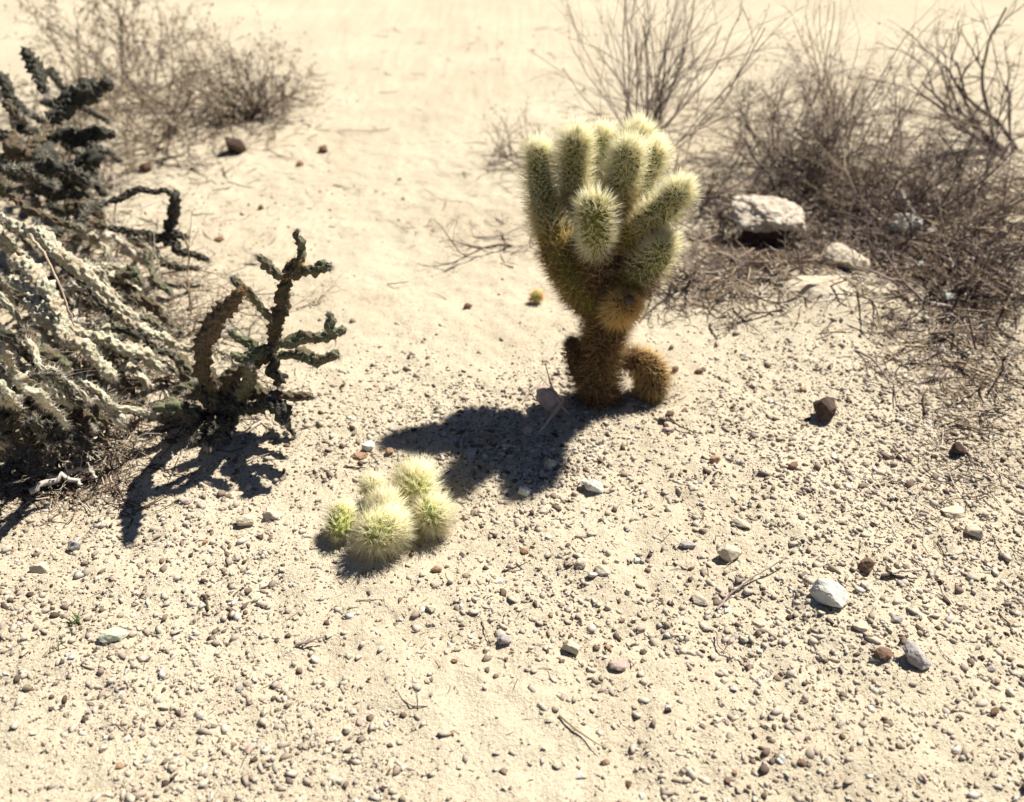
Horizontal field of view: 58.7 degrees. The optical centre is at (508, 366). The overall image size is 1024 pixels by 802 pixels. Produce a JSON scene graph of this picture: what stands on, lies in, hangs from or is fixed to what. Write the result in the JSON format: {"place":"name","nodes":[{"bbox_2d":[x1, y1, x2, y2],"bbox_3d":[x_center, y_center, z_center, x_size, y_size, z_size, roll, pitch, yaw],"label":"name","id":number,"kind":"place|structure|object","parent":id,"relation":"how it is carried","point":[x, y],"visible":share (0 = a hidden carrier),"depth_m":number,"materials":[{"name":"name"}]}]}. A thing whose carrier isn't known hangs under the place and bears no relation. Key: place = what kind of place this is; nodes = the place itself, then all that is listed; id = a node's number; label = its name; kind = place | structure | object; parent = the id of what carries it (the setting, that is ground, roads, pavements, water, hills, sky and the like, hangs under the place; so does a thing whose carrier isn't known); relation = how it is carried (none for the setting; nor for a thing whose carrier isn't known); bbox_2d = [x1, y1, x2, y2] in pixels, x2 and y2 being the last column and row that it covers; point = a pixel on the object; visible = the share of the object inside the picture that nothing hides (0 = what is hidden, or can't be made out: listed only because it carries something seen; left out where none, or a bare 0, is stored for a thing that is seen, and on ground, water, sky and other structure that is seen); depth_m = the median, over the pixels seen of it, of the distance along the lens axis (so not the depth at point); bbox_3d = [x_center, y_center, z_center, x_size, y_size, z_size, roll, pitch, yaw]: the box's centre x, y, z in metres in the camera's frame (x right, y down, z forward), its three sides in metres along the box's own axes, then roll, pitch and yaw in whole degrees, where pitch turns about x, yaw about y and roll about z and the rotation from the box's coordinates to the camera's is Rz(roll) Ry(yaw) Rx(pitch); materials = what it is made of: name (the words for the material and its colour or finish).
{"place":"outdoors","nodes":[
{"label":"outdoors","id":0,"kind":"place"},
{"bbox_2d":[200,594,208,610],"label":"twig","id":1,"kind":"object","parent":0,"point":[205,598],"visible":1,"depth_m":1.59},
{"bbox_2d":[0,0,1023,801],"bbox_3d":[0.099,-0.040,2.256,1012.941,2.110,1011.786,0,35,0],"label":"ground","id":2,"kind":"structure","parent":0,"point":[448,96],"depth_m":1.88,"materials":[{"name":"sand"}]},
{"bbox_2d":[29,562,48,573],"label":"stone","id":3,"kind":"object","parent":2,"relation":"on","point":[42,567],"visible":1,"depth_m":1.64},
{"bbox_2d":[28,471,82,494],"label":"twig","id":4,"kind":"object","parent":2,"relation":"on","point":[38,485],"visible":1,"depth_m":1.80,"materials":[{"name":"brown wood"}]},
{"bbox_2d":[0,46,124,221],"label":"sprawling cholla","id":5,"kind":"object","parent":2,"relation":"on","point":[75,177],"visible":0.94,"depth_m":2.54,"materials":[{"name":"plant"}]},
{"bbox_2d":[34,322,96,396],"bbox_3d":[-0.843,0.032,1.761,0.185,0.114,0.191,-24,42,-30],"label":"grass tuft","id":6,"kind":"object","parent":2,"relation":"on","point":[65,372],"visible":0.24,"depth_m":1.77,"materials":[{"name":"plant"}]},
{"bbox_2d":[56,608,80,627],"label":"seedling","id":7,"kind":"object","parent":2,"relation":"on","point":[76,621],"visible":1,"depth_m":1.55,"materials":[{"name":"green plant"}]},
{"bbox_2d":[46,467,97,479],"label":"twig","id":8,"kind":"object","parent":2,"relation":"on","point":[69,472],"visible":0.87,"depth_m":1.85,"materials":[{"name":"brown wood"}]},
{"bbox_2d":[66,540,80,550],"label":"stone","id":9,"kind":"object","parent":2,"relation":"on","point":[74,545],"visible":1,"depth_m":1.68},
{"bbox_2d":[0,56,189,212],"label":"dead brush","id":10,"kind":"object","parent":2,"relation":"on","point":[69,156],"visible":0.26,"depth_m":3.10,"materials":[{"name":"brown plant"}]},
{"bbox_2d":[0,189,194,458],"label":"sprawling cholla","id":11,"kind":"object","parent":2,"relation":"on","point":[69,413],"visible":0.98,"depth_m":1.88,"materials":[{"name":"plant"}]},
{"bbox_2d":[28,233,74,325],"bbox_3d":[-0.904,-0.175,1.811,0.013,0.141,0.168,-25,42,-31],"label":"twig","id":12,"kind":"object","parent":11,"relation":"hanging from","point":[42,250],"visible":1,"depth_m":1.79,"materials":[{"name":"wood"}]},
{"bbox_2d":[102,791,112,797],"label":"pebble","id":13,"kind":"object","parent":2,"relation":"on","point":[108,794],"visible":1,"depth_m":1.29,"materials":[{"name":"beige stone"}]},
{"bbox_2d":[98,627,128,643],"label":"stone","id":14,"kind":"object","parent":2,"relation":"on","point":[111,635],"visible":1,"depth_m":1.51,"materials":[{"name":"stone"}]},
{"bbox_2d":[0,263,242,510],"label":"dead brush","id":15,"kind":"object","parent":2,"relation":"on","point":[114,451],"visible":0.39,"depth_m":1.91,"materials":[{"name":"plant"}]},
{"bbox_2d":[99,123,148,172],"bbox_3d":[-1.365,-0.761,3.158,0.189,0.154,0.244,28,44,34],"label":"grass tuft","id":16,"kind":"object","parent":2,"relation":"on","point":[131,166],"visible":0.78,"depth_m":3.14,"materials":[{"name":"plant"}]},
{"bbox_2d":[48,183,213,331],"bbox_3d":[-0.990,-0.288,2.368,0.427,0.247,0.709,-11,37,-16],"label":"sprawling cholla","id":17,"kind":"object","parent":2,"relation":"on","point":[105,231],"visible":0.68,"depth_m":2.45,"materials":[{"name":"plant"}]},
{"bbox_2d":[0,144,264,328],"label":"dead brush","id":18,"kind":"object","parent":2,"relation":"on","point":[114,260],"visible":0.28,"depth_m":2.50,"materials":[{"name":"plant"}]},
{"bbox_2d":[130,162,152,170],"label":"stone","id":19,"kind":"object","parent":2,"relation":"on","point":[149,167],"visible":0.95,"depth_m":3.16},
{"bbox_2d":[0,0,303,107],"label":"dry shrub","id":20,"kind":"object","parent":2,"relation":"on","point":[120,46],"visible":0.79,"depth_m":3.60,"materials":[{"name":"brown plant"}]},
{"bbox_2d":[0,0,313,192],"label":"dry shrub","id":21,"kind":"object","parent":2,"relation":"on","point":[150,105],"visible":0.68,"depth_m":3.32,"materials":[{"name":"brown plant"}]},
{"bbox_2d":[181,498,191,504],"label":"stone","id":22,"kind":"object","parent":2,"relation":"on","point":[187,501],"visible":1,"depth_m":1.78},
{"bbox_2d":[59,203,354,394],"bbox_3d":[-0.769,-0.155,2.166,0.761,0.308,0.613,0,35,0],"label":"dead brush","id":23,"kind":"object","parent":2,"relation":"on","point":[170,312],"visible":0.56,"depth_m":2.30,"materials":[{"name":"plant"}]},
{"bbox_2d":[225,137,246,153],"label":"stone","id":24,"kind":"object","parent":2,"relation":"on","point":[235,145],"visible":0.95,"depth_m":3.25,"materials":[{"name":"stone"}]},
{"bbox_2d":[236,514,253,525],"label":"stone","id":25,"kind":"object","parent":2,"relation":"on","point":[245,520],"visible":1,"depth_m":1.73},
{"bbox_2d":[156,3,334,129],"bbox_3d":[-1.029,-1.130,3.470,0.704,0.437,0.529,0,35,0],"label":"dry shrub","id":26,"kind":"object","parent":2,"relation":"on","point":[253,107],"visible":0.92,"depth_m":3.53,"materials":[{"name":"brown plant"}]},
{"bbox_2d":[144,224,350,454],"bbox_3d":[-0.546,-0.037,1.823,0.493,0.509,0.220,11,36,15],"label":"slender cholla","id":27,"kind":"object","parent":2,"relation":"on","point":[228,395],"visible":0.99,"depth_m":1.83,"materials":[{"name":"plant"}]},
{"bbox_2d":[246,743,254,753],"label":"pebble","id":28,"kind":"object","parent":2,"relation":"on","point":[250,747],"visible":1,"depth_m":1.36,"materials":[{"name":"beige stone"}]},
{"bbox_2d":[261,708,268,716],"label":"pebble","id":29,"kind":"object","parent":2,"relation":"on","point":[264,711],"visible":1,"depth_m":1.41,"materials":[{"name":"beige stone"}]},
{"bbox_2d":[264,508,285,519],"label":"stone","id":30,"kind":"object","parent":2,"relation":"on","point":[271,514],"visible":1,"depth_m":1.75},
{"bbox_2d":[247,93,330,140],"bbox_3d":[-0.817,-0.931,3.384,0.284,0.156,0.190,24,42,30],"label":"grass tuft","id":31,"kind":"object","parent":2,"relation":"on","point":[273,132],"visible":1,"depth_m":3.36,"materials":[{"name":"plant"}]},
{"bbox_2d":[295,636,324,646],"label":"twig","id":32,"kind":"object","parent":2,"relation":"on","point":[304,642],"visible":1,"depth_m":1.52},
{"bbox_2d":[318,145,327,152],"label":"stone","id":33,"kind":"object","parent":2,"relation":"on","point":[323,148],"visible":1,"depth_m":3.30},
{"bbox_2d":[344,725,351,732],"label":"pebble","id":34,"kind":"object","parent":2,"relation":"on","point":[347,727],"visible":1,"depth_m":1.39,"materials":[{"name":"beige stone"}]},
{"bbox_2d":[351,452,366,459],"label":"stone","id":35,"kind":"object","parent":2,"relation":"on","point":[359,455],"visible":1,"depth_m":1.90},
{"bbox_2d":[356,717,362,728],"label":"pebble","id":36,"kind":"object","parent":2,"relation":"on","point":[359,721],"visible":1,"depth_m":1.40,"materials":[{"name":"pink stone"}]},
{"bbox_2d":[362,440,374,451],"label":"stone","id":37,"kind":"object","parent":2,"relation":"on","point":[368,445],"visible":1,"depth_m":1.91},
{"bbox_2d":[385,447,393,454],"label":"stone","id":38,"kind":"object","parent":2,"relation":"on","point":[389,450],"visible":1,"depth_m":1.91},
{"bbox_2d":[319,451,460,568],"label":"fallen cactus joints","id":39,"kind":"object","parent":2,"relation":"on","point":[386,525],"visible":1,"depth_m":1.69,"materials":[{"name":"plant"}]},
{"bbox_2d":[425,605,435,612],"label":"stone","id":40,"kind":"object","parent":2,"relation":"on","point":[431,608],"visible":1,"depth_m":1.57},
{"bbox_2d":[430,565,441,571],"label":"stone","id":41,"kind":"object","parent":2,"relation":"on","point":[435,568],"visible":1,"depth_m":1.65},
{"bbox_2d":[387,180,534,271],"bbox_3d":[-0.129,-0.473,2.758,0.491,0.155,0.502,-19,39,-25],"label":"dead brush","id":42,"kind":"object","parent":2,"relation":"on","point":[486,247],"visible":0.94,"depth_m":2.68,"materials":[{"name":"plant"}]},
{"bbox_2d":[463,447,476,457],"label":"stone","id":43,"kind":"object","parent":2,"relation":"on","point":[471,451],"visible":1,"depth_m":1.91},
{"bbox_2d":[485,634,513,644],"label":"stone","id":44,"kind":"object","parent":2,"relation":"on","point":[503,639],"visible":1,"depth_m":1.52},
{"bbox_2d":[0,27,1023,786],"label":"twig litter","id":45,"kind":"object","parent":2,"relation":"on","point":[750,255],"visible":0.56,"depth_m":2.47,"materials":[{"name":"wood"}]},
{"bbox_2d":[477,90,555,165],"bbox_3d":[0.038,-0.825,3.183,0.295,0.263,0.269,-7,36,-10],"label":"dry shrub","id":46,"kind":"object","parent":2,"relation":"on","point":[499,149],"visible":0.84,"depth_m":3.21,"materials":[{"name":"brown plant"}]},
{"bbox_2d":[518,486,530,496],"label":"stone","id":47,"kind":"object","parent":2,"relation":"on","point":[524,491],"visible":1,"depth_m":1.80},
{"bbox_2d":[520,548,528,553],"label":"stone","id":48,"kind":"object","parent":2,"relation":"on","point":[524,550],"visible":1,"depth_m":1.69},
{"bbox_2d":[522,425,532,434],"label":"stone","id":49,"kind":"object","parent":2,"relation":"on","point":[527,430],"visible":1,"depth_m":1.97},
{"bbox_2d":[526,287,545,304],"bbox_3d":[0.074,-0.188,2.424,0.060,0.057,0.059,0,35,0],"label":"fallen joint","id":50,"kind":"object","parent":2,"relation":"on","point":[536,295],"visible":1,"depth_m":2.42,"materials":[{"name":"yellow plant"}]},
{"bbox_2d":[544,458,555,467],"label":"stone","id":51,"kind":"object","parent":2,"relation":"on","point":[549,462],"visible":1,"depth_m":1.88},
{"bbox_2d":[535,360,571,435],"bbox_3d":[0.095,0.083,2.007,0.118,0.145,0.188,9,36,13],"label":"rock","id":52,"kind":"object","parent":2,"relation":"on","point":[549,399],"visible":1,"depth_m":2.02,"materials":[{"name":"grey stone"}]},
{"bbox_2d":[552,761,562,768],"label":"pebble","id":53,"kind":"object","parent":2,"relation":"on","point":[556,764],"visible":1,"depth_m":1.34,"materials":[{"name":"beige stone"}]},
{"bbox_2d":[561,638,593,654],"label":"stone","id":54,"kind":"object","parent":2,"relation":"on","point":[570,646],"visible":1,"depth_m":1.51,"materials":[{"name":"stone"}]},
{"bbox_2d":[575,558,586,568],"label":"stone","id":55,"kind":"object","parent":2,"relation":"on","point":[580,563],"visible":1,"depth_m":1.65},
{"bbox_2d":[581,477,603,492],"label":"stone","id":56,"kind":"object","parent":2,"relation":"on","point":[592,485],"visible":1,"depth_m":1.81,"materials":[{"name":"stone"}]},
{"bbox_2d":[595,565,610,575],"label":"stone","id":57,"kind":"object","parent":2,"relation":"on","point":[602,570],"visible":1,"depth_m":1.64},
{"bbox_2d":[513,107,704,415],"bbox_3d":[0.216,-0.182,1.927,0.336,0.704,0.381,-18,39,-24],"label":"teddy bear cholla","id":58,"kind":"object","parent":2,"relation":"on","point":[605,265],"visible":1,"depth_m":1.83,"materials":[{"name":"green plant"}]},
{"bbox_2d":[609,659,632,670],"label":"stone","id":59,"kind":"object","parent":2,"relation":"on","point":[620,664],"visible":1,"depth_m":1.48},
{"bbox_2d":[662,427,674,431],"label":"stone","id":60,"kind":"object","parent":2,"relation":"on","point":[667,429],"visible":1,"depth_m":1.97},
{"bbox_2d":[660,418,699,433],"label":"twig","id":61,"kind":"object","parent":2,"relation":"on","point":[664,419],"visible":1,"depth_m":1.98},
{"bbox_2d":[679,541,695,548],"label":"stone","id":62,"kind":"object","parent":2,"relation":"on","point":[687,544],"visible":1,"depth_m":1.69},
{"bbox_2d":[691,591,708,604],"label":"stone","id":63,"kind":"object","parent":2,"relation":"on","point":[698,599],"visible":1,"depth_m":1.59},
{"bbox_2d":[709,455,719,463],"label":"stone","id":64,"kind":"object","parent":2,"relation":"on","point":[715,459],"visible":1,"depth_m":1.88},
{"bbox_2d":[645,248,785,336],"bbox_3d":[0.466,-0.249,2.413,0.458,0.170,0.498,-15,38,-21],"label":"dead brush","id":65,"kind":"object","parent":2,"relation":"on","point":[692,271],"visible":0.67,"depth_m":2.40,"materials":[{"name":"brown plant"}]},
{"bbox_2d":[522,0,910,177],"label":"dry shrub","id":66,"kind":"object","parent":2,"relation":"on","point":[658,97],"visible":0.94,"depth_m":3.03,"materials":[{"name":"brown plant"}]},
{"bbox_2d":[716,632,729,654],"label":"twig","id":67,"kind":"object","parent":2,"relation":"on","point":[718,643],"visible":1,"depth_m":1.52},
{"bbox_2d":[717,544,740,565],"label":"stone","id":68,"kind":"object","parent":2,"relation":"on","point":[728,553],"visible":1,"depth_m":1.66,"materials":[{"name":"stone"}]},
{"bbox_2d":[657,115,816,244],"bbox_3d":[0.652,-0.602,2.863,0.650,0.242,0.642,0,35,0],"label":"dead brush","id":69,"kind":"object","parent":2,"relation":"on","point":[714,203],"visible":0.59,"depth_m":2.90,"materials":[{"name":"brown plant"}]},
{"bbox_2d":[731,517,751,527],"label":"stone","id":70,"kind":"object","parent":2,"relation":"on","point":[737,522],"visible":1,"depth_m":1.73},
{"bbox_2d":[739,632,749,641],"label":"pebble","id":71,"kind":"object","parent":2,"relation":"on","point":[743,639],"visible":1,"depth_m":1.52,"materials":[{"name":"beige stone"}]},
{"bbox_2d":[746,661,753,668],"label":"pebble","id":72,"kind":"object","parent":2,"relation":"on","point":[749,664],"visible":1,"depth_m":1.49,"materials":[{"name":"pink stone"}]},
{"bbox_2d":[716,558,785,609],"bbox_3d":[0.427,0.381,1.615,0.169,0.027,0.015,-22,40,-28],"label":"twig","id":73,"kind":"object","parent":2,"relation":"on","point":[727,597],"visible":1,"depth_m":1.61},
{"bbox_2d":[752,618,766,626],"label":"stone","id":74,"kind":"object","parent":2,"relation":"on","point":[759,622],"visible":1,"depth_m":1.55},
{"bbox_2d":[729,194,805,250],"bbox_3d":[0.779,-0.422,2.763,0.234,0.184,0.173,0,35,0],"label":"caliche rock","id":75,"kind":"object","parent":2,"relation":"on","point":[765,215],"visible":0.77,"depth_m":2.71,"materials":[{"name":"stone"}]},
{"bbox_2d":[693,217,878,328],"bbox_3d":[0.690,-0.298,2.366,0.424,0.268,0.422,-17,39,-23],"label":"dead brush","id":76,"kind":"object","parent":2,"relation":"on","point":[751,273],"visible":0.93,"depth_m":2.44,"materials":[{"name":"plant"}]},
{"bbox_2d":[787,461,799,469],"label":"stone","id":77,"kind":"object","parent":2,"relation":"on","point":[792,465],"visible":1,"depth_m":1.86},
{"bbox_2d":[797,759,805,766],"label":"pebble","id":78,"kind":"object","parent":2,"relation":"on","point":[802,762],"visible":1,"depth_m":1.34,"materials":[{"name":"brown stone"}]},
{"bbox_2d":[768,268,880,304],"bbox_3d":[0.810,-0.197,2.376,0.245,0.093,0.267,3,36,5],"label":"rock","id":79,"kind":"object","parent":2,"relation":"on","point":[810,287],"visible":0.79,"depth_m":2.40,"materials":[{"name":"beige stone"}]},
{"bbox_2d":[813,397,836,420],"bbox_3d":[0.684,0.104,1.990,0.052,0.070,0.082,22,41,28],"label":"stone","id":80,"kind":"object","parent":2,"relation":"on","point":[825,408],"visible":1,"depth_m":1.98,"materials":[{"name":"stone"}]},
{"bbox_2d":[809,578,848,607],"bbox_3d":[0.557,0.392,1.577,0.060,0.043,0.044,27,43,33],"label":"rock","id":81,"kind":"object","parent":2,"relation":"on","point":[828,592],"visible":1,"depth_m":1.56,"materials":[{"name":"white stone"}]},
{"bbox_2d":[718,95,946,226],"bbox_3d":[1.075,-0.712,2.965,0.765,0.320,0.730,0,35,0],"label":"dead brush","id":82,"kind":"object","parent":2,"relation":"on","point":[791,174],"visible":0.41,"depth_m":3.02,"materials":[{"name":"brown plant"}]},
{"bbox_2d":[790,242,877,270],"bbox_3d":[0.915,-0.307,2.568,0.120,0.084,0.229,-28,44,-34],"label":"rock","id":83,"kind":"object","parent":2,"relation":"on","point":[834,254],"visible":0.73,"depth_m":2.52,"materials":[{"name":"beige stone"}]},
{"bbox_2d":[684,2,985,221],"bbox_3d":[1.018,-0.893,2.976,0.921,0.618,1.004,9,36,13],"label":"dry shrub","id":84,"kind":"object","parent":2,"relation":"on","point":[820,124],"visible":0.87,"depth_m":3.01,"materials":[{"name":"brown plant"}]},
{"bbox_2d":[729,0,971,182],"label":"dry shrub","id":85,"kind":"object","parent":2,"relation":"on","point":[830,88],"visible":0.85,"depth_m":3.01,"materials":[{"name":"plant"}]},
{"bbox_2d":[853,620,867,631],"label":"stone","id":86,"kind":"object","parent":2,"relation":"on","point":[861,625],"visible":1,"depth_m":1.53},
{"bbox_2d":[859,557,874,572],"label":"stone","id":87,"kind":"object","parent":2,"relation":"on","point":[867,564],"visible":1,"depth_m":1.63,"materials":[{"name":"stone"}]},
{"bbox_2d":[716,23,1023,275],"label":"dry shrub","id":88,"kind":"object","parent":2,"relation":"on","point":[989,165],"visible":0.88,"depth_m":2.76,"materials":[{"name":"brown plant"}]},
{"bbox_2d":[722,101,1023,261],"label":"dead brush","id":89,"kind":"object","parent":2,"relation":"on","point":[837,205],"visible":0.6,"depth_m":2.79,"materials":[{"name":"brown plant"}]},
{"bbox_2d":[875,647,893,659],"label":"stone","id":90,"kind":"object","parent":2,"relation":"on","point":[884,653],"visible":1,"depth_m":1.48,"materials":[{"name":"stone"}]},
{"bbox_2d":[891,616,903,622],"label":"pebble","id":91,"kind":"object","parent":2,"relation":"on","point":[897,619],"visible":1,"depth_m":1.54,"materials":[{"name":"grey stone"}]},
{"bbox_2d":[881,573,914,583],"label":"twig","id":92,"kind":"object","parent":2,"relation":"on","point":[893,576],"visible":1,"depth_m":1.62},
{"bbox_2d":[776,131,1023,346],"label":"dead brush","id":93,"kind":"object","parent":2,"relation":"on","point":[961,280],"visible":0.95,"depth_m":2.45,"materials":[{"name":"brown plant"}]},
{"bbox_2d":[891,213,922,233],"bbox_3d":[1.206,-0.431,2.762,0.108,0.068,0.075,-10,36,-14],"label":"rock","id":94,"kind":"object","parent":2,"relation":"on","point":[904,223],"visible":0.56,"depth_m":2.74,"materials":[{"name":"white stone"}]},
{"bbox_2d":[898,189,917,214],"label":"twig","id":95,"kind":"object","parent":94,"relation":"on","point":[903,195],"visible":0.56,"depth_m":2.81,"materials":[{"name":"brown wood"}]},
{"bbox_2d":[891,569,922,573],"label":"twig","id":96,"kind":"object","parent":2,"relation":"on","point":[901,570],"visible":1,"depth_m":1.62,"materials":[{"name":"brown wood"}]},
{"bbox_2d":[902,640,931,669],"bbox_3d":[0.661,0.470,1.477,0.034,0.036,0.046,-24,42,-30],"label":"rock","id":97,"kind":"object","parent":2,"relation":"on","point":[915,655],"visible":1,"depth_m":1.47,"materials":[{"name":"grey stone"}]},
{"bbox_2d":[836,0,1023,160],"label":"dry shrub","id":98,"kind":"object","parent":2,"relation":"on","point":[962,91],"visible":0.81,"depth_m":3.13,"materials":[{"name":"brown plant"}]},
{"bbox_2d":[914,332,954,346],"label":"twig","id":99,"kind":"object","parent":2,"relation":"on","point":[937,339],"visible":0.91,"depth_m":2.24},
{"bbox_2d":[853,269,1023,411],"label":"dead brush","id":100,"kind":"object","parent":2,"relation":"on","point":[966,364],"visible":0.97,"depth_m":2.17,"materials":[{"name":"brown plant"}]},
{"bbox_2d":[942,291,952,300],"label":"stone","id":101,"kind":"object","parent":2,"relation":"on","point":[945,294],"visible":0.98,"depth_m":2.39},
{"bbox_2d":[943,779,951,787],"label":"pebble","id":102,"kind":"object","parent":2,"relation":"on","point":[947,783],"visible":1,"depth_m":1.32,"materials":[{"name":"beige stone"}]},
{"bbox_2d":[941,505,964,518],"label":"stone","id":103,"kind":"object","parent":2,"relation":"on","point":[956,511],"visible":1,"depth_m":1.75,"materials":[{"name":"stone"}]},
{"bbox_2d":[946,546,962,553],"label":"stone","id":104,"kind":"object","parent":2,"relation":"on","point":[955,549],"visible":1,"depth_m":1.68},
{"bbox_2d":[950,442,967,453],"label":"stone","id":105,"kind":"object","parent":2,"relation":"on","point":[958,448],"visible":1,"depth_m":1.89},
{"bbox_2d":[963,524,983,538],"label":"stone","id":106,"kind":"object","parent":2,"relation":"on","point":[974,530],"visible":1,"depth_m":1.70,"materials":[{"name":"stone"}]},
{"bbox_2d":[990,707,998,715],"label":"pebble","id":107,"kind":"object","parent":2,"relation":"on","point":[994,711],"visible":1,"depth_m":1.40,"materials":[{"name":"brown stone"}]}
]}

